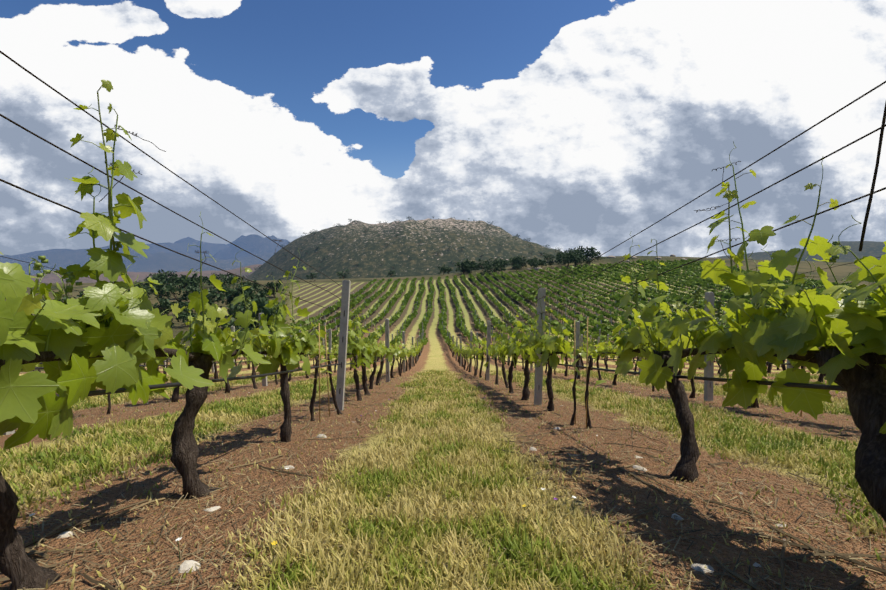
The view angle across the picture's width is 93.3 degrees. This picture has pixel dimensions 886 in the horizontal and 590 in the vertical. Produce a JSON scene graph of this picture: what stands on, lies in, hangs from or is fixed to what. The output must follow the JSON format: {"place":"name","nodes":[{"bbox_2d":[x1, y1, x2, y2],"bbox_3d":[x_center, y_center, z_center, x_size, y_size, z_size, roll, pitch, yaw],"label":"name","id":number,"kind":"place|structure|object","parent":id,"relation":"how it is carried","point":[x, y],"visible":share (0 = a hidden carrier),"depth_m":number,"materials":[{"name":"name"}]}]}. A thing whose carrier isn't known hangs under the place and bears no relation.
{"place":"outdoors","nodes":[
{"label":"outdoors","id":0,"kind":"place"},
{"bbox_2d":[21,356,845,396],"bbox_3d":[-0.261,2.058,20.659,22.530,9.155,48.843,0,5,-1],"label":"drip irrigation pipe","id":1,"kind":"object","parent":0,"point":[759,382],"visible":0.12,"depth_m":2.14,"materials":[{"name":"black plastic"}]},
{"bbox_2d":[0,218,885,589],"bbox_3d":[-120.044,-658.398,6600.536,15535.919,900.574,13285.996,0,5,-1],"label":"ground","id":2,"kind":"structure","parent":0,"point":[370,252],"depth_m":3.08,"materials":[{"name":"brown soil"}]},
{"bbox_2d":[5,216,604,332],"bbox_3d":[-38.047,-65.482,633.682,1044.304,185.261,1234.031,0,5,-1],"label":"trees","id":3,"kind":"object","parent":2,"relation":"on","point":[260,298],"materials":[{"name":"green plant"}]},
{"bbox_2d":[29,391,629,564],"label":"wild flowers","id":4,"kind":"object","parent":2,"relation":"on","point":[275,543],"visible":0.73,"depth_m":1.47,"materials":[{"name":"plant"}]},
{"bbox_2d":[3,280,792,434],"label":"trellis posts","id":5,"kind":"object","parent":2,"relation":"on","point":[343,339],"visible":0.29,"depth_m":5.44,"materials":[{"name":"grey wood"}]},
{"bbox_2d":[0,51,885,354],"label":"trellis wires","id":6,"kind":"object","parent":5,"relation":"attached to","point":[368,307],"visible":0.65,"depth_m":1.84,"materials":[{"name":"grey metal"}]},
{"bbox_2d":[58,394,789,572],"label":"field stones","id":7,"kind":"object","parent":2,"relation":"on","point":[185,565],"visible":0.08,"depth_m":1.32,"materials":[{"name":"white stone"}]},
{"bbox_2d":[21,303,856,413],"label":"vines","id":8,"kind":"object","parent":2,"relation":"on","point":[398,353],"depth_m":11.67,"materials":[{"name":"green plant"}]},
{"bbox_2d":[187,296,738,353],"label":"vine shoots","id":9,"kind":"object","parent":8,"relation":"attached to","point":[457,344],"visible":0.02,"depth_m":13.93,"materials":[{"name":"green plant"}]},
{"bbox_2d":[0,368,885,589],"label":"grass","id":10,"kind":"structure","parent":2,"relation":"on","point":[556,558],"depth_m":2.05,"materials":[{"name":"green plant"}]},
{"bbox_2d":[0,376,885,589],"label":"straw and twigs","id":11,"kind":"object","parent":2,"relation":"on","point":[823,554],"visible":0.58,"depth_m":1.77,"materials":[{"name":"brown plant"}]},
{"bbox_2d":[0,79,885,589],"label":"vines","id":12,"kind":"object","parent":2,"relation":"on","point":[124,343],"depth_m":1.50,"materials":[{"name":"green plant"}]},
{"bbox_2d":[23,86,885,352],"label":"vine shoots","id":13,"kind":"object","parent":12,"relation":"attached to","point":[118,245],"visible":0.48,"depth_m":1.59,"materials":[{"name":"green plant"}]},
{"bbox_2d":[237,259,877,355],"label":"vines","id":14,"kind":"object","parent":2,"relation":"on","point":[693,277],"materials":[{"name":"green plant"}]},
{"bbox_2d":[319,318,804,427],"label":"bamboo stakes","id":15,"kind":"object","parent":2,"relation":"on","point":[574,371],"visible":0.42,"depth_m":4.08,"materials":[{"name":"brown wood"}]},
{"bbox_2d":[268,275,874,355],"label":"trellis posts","id":16,"kind":"object","parent":2,"relation":"on","point":[422,335],"visible":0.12,"depth_m":62.23,"materials":[{"name":"grey wood"}]},
{"bbox_2d":[511,254,751,270],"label":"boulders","id":17,"kind":"object","parent":2,"relation":"on","point":[536,269],"visible":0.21,"depth_m":154.21,"materials":[{"name":"stone"}]},
{"bbox_2d":[0,0,885,256],"label":"sky","id":18,"kind":"structure","parent":0,"point":[564,124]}
]}

